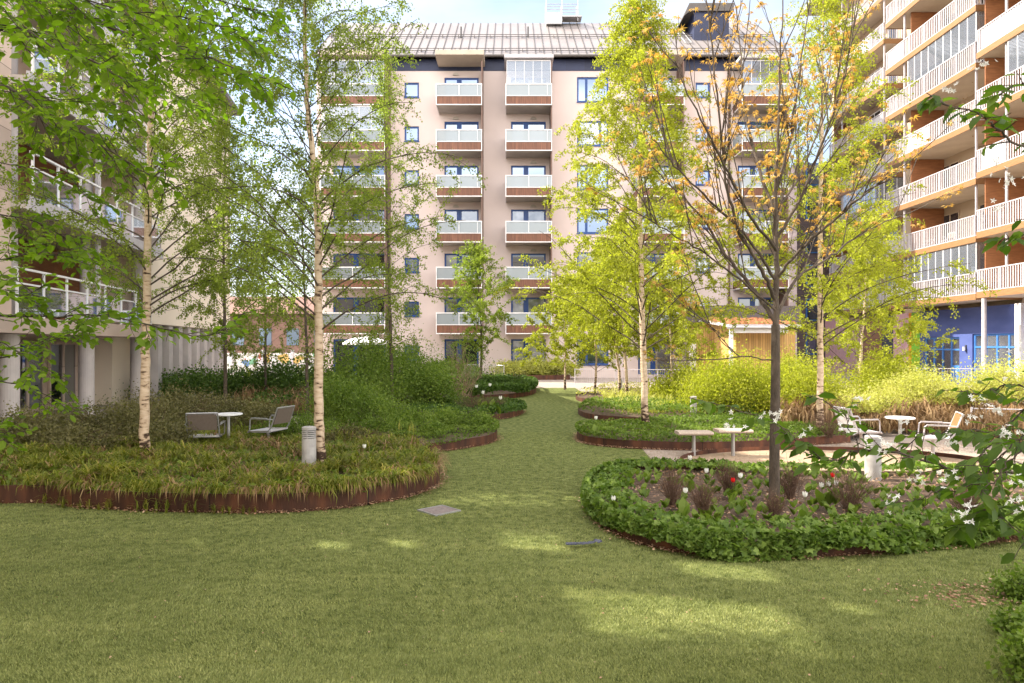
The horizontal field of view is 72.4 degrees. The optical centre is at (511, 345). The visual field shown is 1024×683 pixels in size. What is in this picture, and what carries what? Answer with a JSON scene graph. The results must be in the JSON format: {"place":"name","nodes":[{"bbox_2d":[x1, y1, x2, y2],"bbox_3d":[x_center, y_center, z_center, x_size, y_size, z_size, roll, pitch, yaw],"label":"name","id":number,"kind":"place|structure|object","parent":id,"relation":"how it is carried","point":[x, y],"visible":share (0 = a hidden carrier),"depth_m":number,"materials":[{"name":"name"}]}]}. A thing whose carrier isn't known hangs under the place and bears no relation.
{"place":"outdoors","nodes":[
{"label":"outdoors","id":0,"kind":"place"},
{"bbox_2d":[227,350,313,366],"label":"painted wall","id":1,"kind":"structure","parent":0,"point":[248,358],"depth_m":70.00,"materials":[{"name":"white paint"}]},
{"bbox_2d":[227,297,314,352],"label":"brick house","id":2,"kind":"structure","parent":0,"point":[271,336],"depth_m":92.00,"materials":[{"name":"brown brick"}]},
{"bbox_2d":[27,367,858,418],"bbox_3d":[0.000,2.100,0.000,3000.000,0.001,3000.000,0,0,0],"label":"ground","id":3,"kind":"structure","parent":0,"point":[845,375],"depth_m":48.20,"materials":[{"name":"grey"}]},
{"bbox_2d":[0,0,238,422],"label":"apartment building","id":4,"kind":"structure","parent":3,"relation":"on","point":[101,369],"depth_m":22.10,"materials":[{"name":"beige concrete"}]},
{"bbox_2d":[20,341,44,413],"bbox_3d":[-14.524,0.925,20.971,0.080,2.150,1.900,0,0,-9],"label":"window","id":5,"kind":"structure","parent":4,"relation":"in","point":[27,398],"depth_m":21.21,"materials":[{"name":"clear glass"}]},
{"bbox_2d":[47,341,76,408],"bbox_3d":[-14.879,0.925,23.193,0.080,2.150,1.900,0,0,-9],"label":"window","id":6,"kind":"structure","parent":4,"relation":"in","point":[65,357],"depth_m":23.16,"materials":[{"name":"grey glass"}]},
{"bbox_2d":[800,0,1023,383],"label":"apartment building","id":7,"kind":"structure","parent":3,"relation":"on","point":[932,47],"depth_m":38.80,"materials":[{"name":"concrete"}]},
{"bbox_2d":[925,337,958,380],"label":"window","id":8,"kind":"structure","parent":7,"relation":"in","point":[949,353],"depth_m":40.79,"materials":[{"name":"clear glass"}]},
{"bbox_2d":[974,333,1014,380],"bbox_3d":[25.200,0.675,36.300,0.104,2.650,3.600,0,0,0],"label":"window","id":9,"kind":"structure","parent":7,"relation":"in","point":[998,341],"depth_m":36.33,"materials":[{"name":"blue glass"}]},
{"bbox_2d":[180,0,831,296],"label":"sky","id":10,"kind":"structure","parent":0,"point":[428,11],"materials":[{"name":"white"}]},
{"bbox_2d":[0,388,1023,682],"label":"lawn","id":11,"kind":"structure","parent":0,"point":[550,412],"depth_m":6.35,"materials":[{"name":"green plant"}]},
{"bbox_2d":[36,493,256,514],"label":"edge sedge","id":12,"kind":"object","parent":11,"relation":"on","point":[63,502],"visible":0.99,"depth_m":8.78,"materials":[{"name":"green plant"}]},
{"bbox_2d":[0,0,296,454],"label":"hornbeam tree","id":13,"kind":"object","parent":11,"relation":"on","point":[82,59],"visible":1,"depth_m":5.07,"materials":[{"name":"green plant"}]},
{"bbox_2d":[0,446,438,493],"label":"flower bed","id":14,"kind":"object","parent":11,"relation":"on","point":[341,472],"visible":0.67,"depth_m":10.00,"materials":[{"name":"soil"}]},
{"bbox_2d":[0,398,97,448],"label":"heath shrub","id":15,"kind":"object","parent":14,"relation":"on","point":[17,419],"visible":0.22,"depth_m":12.72,"materials":[{"name":"green plant"}]},
{"bbox_2d":[14,412,129,452],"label":"heath shrub","id":16,"kind":"object","parent":14,"relation":"on","point":[78,435],"visible":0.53,"depth_m":12.31,"materials":[{"name":"green plant"}]},
{"bbox_2d":[38,381,190,436],"bbox_3d":[-7.777,1.365,13.579,3.265,1.381,2.239,0,0,0],"label":"heath shrub","id":17,"kind":"object","parent":14,"relation":"on","point":[111,416],"visible":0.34,"depth_m":13.33,"materials":[{"name":"green plant"}]},
{"bbox_2d":[92,410,204,447],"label":"heath shrub","id":18,"kind":"object","parent":14,"relation":"on","point":[178,433],"visible":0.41,"depth_m":12.80,"materials":[{"name":"green plant"}]},
{"bbox_2d":[0,0,339,451],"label":"birch tree","id":19,"kind":"object","parent":14,"relation":"on","point":[147,198],"visible":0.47,"depth_m":11.48,"materials":[{"name":"green plant"}]},
{"bbox_2d":[0,429,435,492],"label":"dry sedge","id":20,"kind":"object","parent":14,"relation":"on","point":[272,443],"visible":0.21,"depth_m":10.99,"materials":[{"name":"plant"}]},
{"bbox_2d":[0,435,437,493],"bbox_3d":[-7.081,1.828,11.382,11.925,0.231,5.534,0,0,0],"label":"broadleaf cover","id":21,"kind":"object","parent":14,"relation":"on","point":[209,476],"visible":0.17,"depth_m":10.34,"materials":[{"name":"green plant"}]},
{"bbox_2d":[0,427,447,502],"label":"sedge cover","id":22,"kind":"object","parent":14,"relation":"on","point":[109,472],"visible":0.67,"depth_m":10.62,"materials":[{"name":"green plant"}]},
{"bbox_2d":[0,447,450,503],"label":"dry sedge","id":23,"kind":"object","parent":14,"relation":"on","point":[297,486],"visible":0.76,"depth_m":8.89,"materials":[{"name":"brown plant"}]},
{"bbox_2d":[116,0,487,463],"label":"birch tree","id":24,"kind":"object","parent":14,"relation":"on","point":[331,124],"visible":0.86,"depth_m":10.62,"materials":[{"name":"green plant"}]},
{"bbox_2d":[302,426,315,464],"bbox_3d":[-3.086,1.583,10.640,0.213,0.734,0.213,0,0,0],"label":"bollard lamp","id":25,"kind":"object","parent":14,"relation":"on","point":[308,443],"visible":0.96,"depth_m":10.55,"materials":[{"name":"metal"}]},
{"bbox_2d":[0,456,439,512],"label":"steel edging","id":26,"kind":"object","parent":11,"relation":"on","point":[130,498],"visible":0.66,"depth_m":8.94,"materials":[{"name":"brown metal"}]},
{"bbox_2d":[263,390,515,410],"bbox_3d":[-5.051,1.950,30.417,12.355,0.001,19.715,0,0,0],"label":"flower bed","id":27,"kind":"object","parent":11,"relation":"on","point":[500,391],"visible":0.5,"depth_m":28.74,"materials":[{"name":"soil"}]},
{"bbox_2d":[198,198,324,391],"bbox_3d":[-8.926,-1.884,25.262,3.977,7.672,3.657,0,0,11],"label":"birch tree","id":28,"kind":"object","parent":27,"relation":"on","point":[288,329],"visible":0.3,"depth_m":25.00,"materials":[{"name":"green plant"}]},
{"bbox_2d":[198,348,345,402],"bbox_3d":[-8.381,1.072,25.998,6.302,2.003,3.735,0,0,0],"label":"shrub","id":29,"kind":"object","parent":27,"relation":"on","point":[291,377],"visible":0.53,"depth_m":25.35,"materials":[{"name":"green plant"}]},
{"bbox_2d":[230,383,313,413],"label":"shrub","id":30,"kind":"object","parent":27,"relation":"on","point":[288,402],"depth_m":22.83,"materials":[{"name":"green plant"}]},
{"bbox_2d":[324,29,442,407],"bbox_3d":[-3.738,-3.752,20.821,3.478,11.407,3.812,0,0,0],"label":"birch tree","id":31,"kind":"object","parent":27,"relation":"on","point":[389,320],"visible":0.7,"depth_m":20.96,"materials":[{"name":"green plant"}]},
{"bbox_2d":[251,373,537,406],"bbox_3d":[-4.956,1.676,30.400,12.458,0.551,19.619,0,0,0],"label":"dark cover","id":32,"kind":"object","parent":27,"relation":"on","point":[528,385],"visible":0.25,"depth_m":27.44,"materials":[{"name":"green plant"}]},
{"bbox_2d":[359,324,451,405],"bbox_3d":[-3.787,0.555,23.995,3.765,2.965,3.394,0,0,27],"label":"shrub","id":33,"kind":"object","parent":27,"relation":"on","point":[408,351],"visible":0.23,"depth_m":23.65,"materials":[{"name":"green plant"}]},
{"bbox_2d":[422,311,506,396],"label":"shrub","id":34,"kind":"object","parent":27,"relation":"on","point":[456,357],"visible":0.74,"depth_m":25.43,"materials":[{"name":"green plant"}]},
{"bbox_2d":[433,237,520,379],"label":"birch tree","id":35,"kind":"object","parent":27,"relation":"on","point":[477,257],"visible":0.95,"depth_m":30.82,"materials":[{"name":"green plant"}]},
{"bbox_2d":[325,422,495,445],"bbox_3d":[-2.602,1.950,16.109,4.512,0.001,4.996,0,0,0],"label":"flower bed","id":36,"kind":"object","parent":11,"relation":"on","point":[450,435],"visible":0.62,"depth_m":15.08,"materials":[{"name":"green plant"}]},
{"bbox_2d":[245,405,341,437],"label":"shrub","id":37,"kind":"object","parent":36,"relation":"on","point":[294,425],"visible":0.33,"depth_m":14.43,"materials":[{"name":"green plant"}]},
{"bbox_2d":[284,360,412,425],"bbox_3d":[-3.948,1.169,17.012,2.863,1.748,2.615,0,0,0],"label":"shrub","id":38,"kind":"object","parent":36,"relation":"on","point":[335,397],"visible":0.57,"depth_m":16.70,"materials":[{"name":"green plant"}]},
{"bbox_2d":[326,390,428,427],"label":"shrub","id":39,"kind":"object","parent":36,"relation":"on","point":[387,409],"visible":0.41,"depth_m":16.03,"materials":[{"name":"green plant"}]},
{"bbox_2d":[357,408,450,437],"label":"shrub","id":40,"kind":"object","parent":36,"relation":"on","point":[388,422],"visible":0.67,"depth_m":14.84,"materials":[{"name":"green plant"}]},
{"bbox_2d":[313,411,499,445],"bbox_3d":[-2.569,1.798,16.083,4.595,0.314,5.073,0,0,0],"label":"green cover","id":41,"kind":"object","parent":36,"relation":"on","point":[494,427],"visible":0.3,"depth_m":14.50,"materials":[{"name":"green plant"}]},
{"bbox_2d":[398,398,503,431],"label":"shrub","id":42,"kind":"object","parent":36,"relation":"on","point":[453,416],"visible":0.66,"depth_m":15.79,"materials":[{"name":"green plant"}]},
{"bbox_2d":[425,429,496,452],"bbox_3d":[-0.796,2.000,15.293,0.794,0.200,3.740,0,0,16],"label":"steel edging","id":43,"kind":"object","parent":11,"relation":"on","point":[471,442],"visible":0.68,"depth_m":14.29,"materials":[{"name":"brown metal"}]},
{"bbox_2d":[2,411,1016,559],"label":"leaf litter","id":44,"kind":"object","parent":11,"relation":"on","point":[596,522],"visible":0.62,"depth_m":8.83,"materials":[{"name":"brown plant"}]},
{"bbox_2d":[579,405,759,418],"bbox_3d":[5.942,1.990,21.673,7.785,0.001,5.654,0,0,0],"label":"flower bed","id":45,"kind":"object","parent":11,"relation":"on","point":[605,412],"visible":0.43,"depth_m":20.95,"materials":[{"name":"soil"}]},
{"bbox_2d":[638,355,713,398],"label":"shrub","id":46,"kind":"object","parent":45,"relation":"on","point":[659,388],"visible":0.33,"depth_m":23.82,"materials":[{"name":"green plant"}]},
{"bbox_2d":[614,266,738,395],"bbox_3d":[5.360,-0.389,24.223,3.973,4.883,3.840,0,0,38],"label":"birch tree","id":47,"kind":"object","parent":45,"relation":"on","point":[671,315],"visible":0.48,"depth_m":23.92,"materials":[{"name":"green plant"}]},
{"bbox_2d":[578,395,782,415],"bbox_3d":[5.906,1.768,21.685,7.811,0.303,5.662,0,0,0],"label":"green cover","id":48,"kind":"object","parent":45,"relation":"on","point":[611,402],"visible":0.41,"depth_m":20.45,"materials":[{"name":"green plant"}]},
{"bbox_2d":[602,385,799,413],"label":"lime grass","id":49,"kind":"structure","parent":45,"relation":"on","point":[613,395],"depth_m":22.42,"materials":[{"name":"green plant"}]},
{"bbox_2d":[664,339,790,414],"bbox_3d":[6.685,0.849,21.070,4.198,2.406,3.580,0,0,0],"label":"shrub","id":50,"kind":"object","parent":45,"relation":"on","point":[724,380],"visible":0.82,"depth_m":20.48,"materials":[{"name":"green plant"}]},
{"bbox_2d":[744,332,869,412],"bbox_3d":[8.299,0.781,20.004,3.832,2.540,3.239,0,0,-14],"label":"shrub","id":51,"kind":"object","parent":45,"relation":"on","point":[808,382],"visible":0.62,"depth_m":19.75,"materials":[{"name":"green plant"}]},
{"bbox_2d":[576,387,854,399],"bbox_3d":[10.314,2.000,29.343,15.586,0.001,9.686,0,0,0],"label":"flower bed","id":52,"kind":"object","parent":11,"relation":"on","point":[589,396],"visible":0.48,"depth_m":28.87,"materials":[{"name":"soil"}]},
{"bbox_2d":[547,260,655,393],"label":"birch tree","id":53,"kind":"object","parent":52,"relation":"on","point":[587,346],"visible":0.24,"depth_m":28.96,"materials":[{"name":"green plant"}]},
{"bbox_2d":[552,236,669,390],"bbox_3d":[3.879,-1.140,26.550,4.853,6.190,4.197,0,0,-35],"label":"birch tree","id":54,"kind":"object","parent":52,"relation":"on","point":[584,321],"visible":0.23,"depth_m":26.08,"materials":[{"name":"green plant"}]},
{"bbox_2d":[558,215,711,394],"bbox_3d":[4.035,-1.407,24.768,5.175,6.717,4.299,0,0,-34],"label":"birch tree","id":55,"kind":"object","parent":52,"relation":"on","point":[625,330],"visible":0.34,"depth_m":24.71,"materials":[{"name":"green plant"}]},
{"bbox_2d":[599,466,1018,558],"bbox_3d":[4.998,2.015,9.096,8.014,0.170,4.451,0,0,0],"label":"steel edging","id":56,"kind":"object","parent":11,"relation":"on","point":[832,552],"visible":0.23,"depth_m":7.17,"materials":[{"name":"brown metal"}]},
{"bbox_2d":[599,469,1023,541],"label":"flower bed","id":57,"kind":"object","parent":11,"relation":"on","point":[894,481],"visible":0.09,"depth_m":9.40,"materials":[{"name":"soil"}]},
{"bbox_2d":[650,462,691,509],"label":"dormant shrub","id":58,"kind":"object","parent":57,"relation":"on","point":[673,488],"visible":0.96,"depth_m":8.39,"materials":[{"name":"brown plant"}]},
{"bbox_2d":[683,476,719,517],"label":"dormant shrub","id":59,"kind":"object","parent":57,"relation":"on","point":[704,501],"visible":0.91,"depth_m":7.84,"materials":[{"name":"brown plant"}]},
{"bbox_2d":[572,0,963,503],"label":"maple tree","id":60,"kind":"object","parent":57,"relation":"on","point":[774,451],"visible":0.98,"depth_m":8.49,"materials":[{"name":"brown plant"}]},
{"bbox_2d":[768,461,808,500],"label":"dormant shrub","id":61,"kind":"object","parent":57,"relation":"on","point":[790,488],"visible":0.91,"depth_m":8.84,"materials":[{"name":"brown plant"}]},
{"bbox_2d":[579,456,1023,562],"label":"cranesbill cover","id":62,"kind":"object","parent":57,"relation":"on","point":[697,537],"visible":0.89,"depth_m":7.21,"materials":[{"name":"green plant"}]},
{"bbox_2d":[619,463,1023,523],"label":"young plants","id":63,"kind":"object","parent":57,"relation":"on","point":[757,484],"visible":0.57,"depth_m":8.93,"materials":[{"name":"green plant"}]},
{"bbox_2d":[819,462,878,512],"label":"dormant shrub","id":64,"kind":"object","parent":57,"relation":"on","point":[849,496],"visible":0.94,"depth_m":8.15,"materials":[{"name":"brown plant"}]},
{"bbox_2d":[864,435,881,480],"bbox_3d":[5.348,1.684,10.370,0.230,0.732,0.230,0,0,0],"label":"bollard lamp","id":65,"kind":"object","parent":57,"relation":"on","point":[871,465],"visible":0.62,"depth_m":10.28,"materials":[{"name":"metal"}]},
{"bbox_2d":[688,58,1023,563],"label":"serviceberry tree","id":66,"kind":"object","parent":11,"relation":"on","point":[989,508],"visible":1,"depth_m":3.06,"materials":[{"name":"green plant"}]},
{"bbox_2d":[822,576,1021,609],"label":"bark litter","id":67,"kind":"object","parent":11,"relation":"on","point":[982,598],"visible":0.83,"depth_m":5.81,"materials":[{"name":"brown plant"}]},
{"bbox_2d":[980,592,1023,640],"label":"shrub","id":68,"kind":"object","parent":11,"relation":"on","point":[1004,618],"visible":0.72,"depth_m":5.07,"materials":[{"name":"green plant"}]},
{"bbox_2d":[982,554,1023,603],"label":"shrub","id":69,"kind":"object","parent":11,"relation":"on","point":[1012,587],"visible":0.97,"depth_m":5.77,"materials":[{"name":"green plant"}]},
{"bbox_2d":[983,618,1023,682],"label":"shrub","id":70,"kind":"object","parent":11,"relation":"on","point":[1011,644],"visible":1,"depth_m":4.40,"materials":[{"name":"green plant"}]},
{"bbox_2d":[31,378,1023,441],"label":"paving","id":71,"kind":"structure","parent":0,"point":[578,383],"depth_m":37.15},
{"bbox_2d":[102,378,231,430],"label":"heath shrub","id":72,"kind":"object","parent":71,"relation":"on","point":[174,399],"visible":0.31,"depth_m":15.92,"materials":[{"name":"green plant"}]},
{"bbox_2d":[125,359,282,398],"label":"shrub","id":73,"kind":"object","parent":71,"relation":"on","point":[195,379],"visible":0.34,"depth_m":26.20,"materials":[{"name":"green plant"}]},
{"bbox_2d":[185,412,225,437],"bbox_3d":[-5.838,1.683,13.320,0.670,0.894,0.704,0,0,-14],"label":"garden armchair","id":74,"kind":"object","parent":71,"relation":"on","point":[205,421],"visible":0.78,"depth_m":13.05,"materials":[{"name":"white metal"}]},
{"bbox_2d":[166,384,264,428],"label":"heath shrub","id":75,"kind":"object","parent":71,"relation":"on","point":[236,400],"visible":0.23,"depth_m":16.98,"materials":[{"name":"green plant"}]},
{"bbox_2d":[151,104,308,402],"bbox_3d":[-8.893,-2.820,22.277,4.941,9.541,4.726,0,0,-30],"label":"birch tree","id":76,"kind":"object","parent":71,"relation":"on","point":[228,346],"visible":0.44,"depth_m":21.95,"materials":[{"name":"green plant"}]},
{"bbox_2d":[219,390,295,433],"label":"heath shrub","id":77,"kind":"object","parent":71,"relation":"on","point":[252,410],"visible":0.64,"depth_m":16.21,"materials":[{"name":"green plant"}]},
{"bbox_2d":[248,405,294,437],"bbox_3d":[-4.767,1.633,13.875,0.704,0.894,0.670,0,0,18],"label":"garden armchair","id":78,"kind":"object","parent":71,"relation":"on","point":[283,414],"visible":0.92,"depth_m":13.74,"materials":[{"name":"white metal"}]},
{"bbox_2d":[235,167,357,413],"bbox_3d":[-6.107,-1.571,19.849,3.191,7.046,3.503,0,0,0],"label":"birch tree","id":79,"kind":"object","parent":71,"relation":"on","point":[306,354],"visible":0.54,"depth_m":19.93,"materials":[{"name":"green plant"}]},
{"bbox_2d":[297,306,423,404],"bbox_3d":[-4.336,0.398,21.039,4.122,3.278,3.652,0,0,0],"label":"shrub","id":80,"kind":"object","parent":71,"relation":"on","point":[362,363],"visible":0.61,"depth_m":20.78,"materials":[{"name":"green plant"}]},
{"bbox_2d":[512,281,601,389],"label":"birch tree","id":81,"kind":"object","parent":71,"relation":"on","point":[540,331],"visible":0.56,"depth_m":32.67,"materials":[{"name":"green plant"}]},
{"bbox_2d":[577,424,849,450],"bbox_3d":[4.090,2.010,15.056,5.823,0.180,2.830,0,0,24],"label":"steel edging","id":82,"kind":"object","parent":71,"relation":"on","point":[634,444],"visible":0.64,"depth_m":14.24,"materials":[{"name":"brown metal"}]},
{"bbox_2d":[579,419,878,441],"bbox_3d":[5.231,1.970,16.422,7.507,0.001,4.848,0,0,0],"label":"flower bed","id":83,"kind":"object","parent":71,"relation":"on","point":[740,439],"visible":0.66,"depth_m":15.24,"materials":[{"name":"green plant"}]},
{"bbox_2d":[487,0,785,423],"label":"birch tree","id":84,"kind":"object","parent":83,"relation":"on","point":[640,45],"visible":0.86,"depth_m":16.57,"materials":[{"name":"green plant"}]},
{"bbox_2d":[574,411,877,441],"bbox_3d":[5.287,1.831,16.612,8.279,0.256,4.360,0,0,-22],"label":"green cover","id":85,"kind":"object","parent":83,"relation":"on","point":[686,422],"visible":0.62,"depth_m":15.55,"materials":[{"name":"green plant"}]},
{"bbox_2d":[686,0,1000,430],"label":"birch tree","id":86,"kind":"object","parent":83,"relation":"on","point":[832,12],"visible":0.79,"depth_m":15.32,"materials":[{"name":"green plant"}]},
{"bbox_2d":[826,376,919,418],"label":"hedge shrub","id":87,"kind":"object","parent":83,"relation":"on","point":[871,404],"visible":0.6,"depth_m":17.39,"materials":[{"name":"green plant"}]},
{"bbox_2d":[764,390,1023,441],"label":"dry grass","id":88,"kind":"structure","parent":83,"relation":"on","point":[942,412],"depth_m":16.51,"materials":[{"name":"beige plant"}]},
{"bbox_2d":[780,201,958,395],"bbox_3d":[11.319,-1.301,21.810,4.952,6.706,3.749,0,0,0],"label":"birch tree","id":89,"kind":"object","parent":71,"relation":"on","point":[867,280],"visible":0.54,"depth_m":21.66,"materials":[{"name":"green plant"}]},
{"bbox_2d":[835,336,959,399],"bbox_3d":[11.604,0.830,21.341,3.897,2.441,3.522,0,0,0],"label":"shrub","id":90,"kind":"object","parent":71,"relation":"on","point":[881,363],"visible":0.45,"depth_m":21.18,"materials":[{"name":"green plant"}]},
{"bbox_2d":[868,355,1005,407],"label":"hedge shrub","id":91,"kind":"object","parent":71,"relation":"on","point":[922,386],"visible":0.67,"depth_m":18.59,"materials":[{"name":"green plant"}]},
{"bbox_2d":[936,347,1023,408],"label":"hedge shrub","id":92,"kind":"object","parent":71,"relation":"on","point":[1011,375],"visible":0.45,"depth_m":18.30,"materials":[{"name":"green plant"}]},
{"bbox_2d":[312,3,794,377],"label":"apartment building","id":93,"kind":"structure","parent":0,"point":[499,104],"depth_m":46.20,"materials":[{"name":"beige paint"}]},
{"bbox_2d":[333,297,383,313],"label":"balcony","id":94,"kind":"structure","parent":93,"relation":"in","point":[350,301],"depth_m":46.30,"materials":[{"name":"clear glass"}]},
{"bbox_2d":[511,297,545,313],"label":"window","id":95,"kind":"structure","parent":93,"relation":"in","point":[526,305],"depth_m":46.30,"materials":[{"name":"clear glass"}]},
{"bbox_2d":[577,77,607,102],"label":"window","id":96,"kind":"structure","parent":93,"relation":"in","point":[584,84],"depth_m":46.30,"materials":[{"name":"clear glass"}]},
{"bbox_2d":[683,306,800,377],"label":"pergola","id":97,"kind":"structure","parent":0,"point":[789,338],"depth_m":41.30,"materials":[{"name":"white paint"}]},
{"bbox_2d":[699,317,800,377],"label":"garden shed","id":98,"kind":"structure","parent":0,"point":[757,333],"depth_m":36.20,"materials":[{"name":"beige wood"}]},
{"bbox_2d":[789,163,831,370],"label":"apartment building","id":99,"kind":"structure","parent":0,"point":[810,315],"depth_m":57.00,"materials":[{"name":"beige concrete"}]},
{"bbox_2d":[643,441,1023,470],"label":"gravel path","id":100,"kind":"structure","parent":0,"point":[969,449],"depth_m":13.99,"materials":[{"name":"beige gravel"}]},
{"bbox_2d":[684,450,997,471],"bbox_3d":[5.724,2.084,12.300,5.500,0.001,3.500,0,0,0],"label":"sand circle","id":101,"kind":"object","parent":100,"relation":"on","point":[753,456],"visible":0.2,"depth_m":13.08,"materials":[{"name":"beige sand"}]},
{"bbox_2d":[679,446,995,465],"bbox_3d":[5.724,2.055,12.300,5.500,0.090,3.500,0,0,0],"label":"steel edging","id":102,"kind":"object","parent":101,"relation":"on","point":[965,457],"visible":0.23,"depth_m":13.68,"materials":[{"name":"brown metal"}]},
{"bbox_2d":[914,411,963,454],"bbox_3d":[7.835,1.653,12.869,0.704,0.894,0.670,0,0,22],"label":"garden armchair","id":103,"kind":"object","parent":101,"relation":"on","point":[955,421],"visible":0.71,"depth_m":12.81,"materials":[{"name":"white metal"}]},
{"label":"flower bed","id":104,"kind":"structure","parent":0,"visible":0},
{"bbox_2d":[386,338,474,406],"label":"shrub","id":105,"kind":"object","parent":104,"relation":"on","point":[432,388],"visible":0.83,"depth_m":21.71,"materials":[{"name":"green plant"}]},
{"bbox_2d":[403,394,526,415],"bbox_3d":[-1.505,1.823,21.776,3.982,0.332,6.270,0,0,0],"label":"dark cover","id":106,"kind":"object","parent":104,"relation":"on","point":[515,404],"visible":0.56,"depth_m":20.78,"materials":[{"name":"green plant"}]},
{"label":"flower bed","id":107,"kind":"structure","parent":0,"visible":0},
{"bbox_2d":[487,354,550,374],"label":"hedge shrub","id":108,"kind":"object","parent":107,"relation":"on","point":[514,368],"visible":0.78,"depth_m":43.84,"materials":[{"name":"green plant"}]},
{"bbox_2d":[529,355,582,376],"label":"hedge shrub","id":109,"kind":"object","parent":107,"relation":"on","point":[572,371],"visible":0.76,"depth_m":43.91,"materials":[{"name":"green plant"}]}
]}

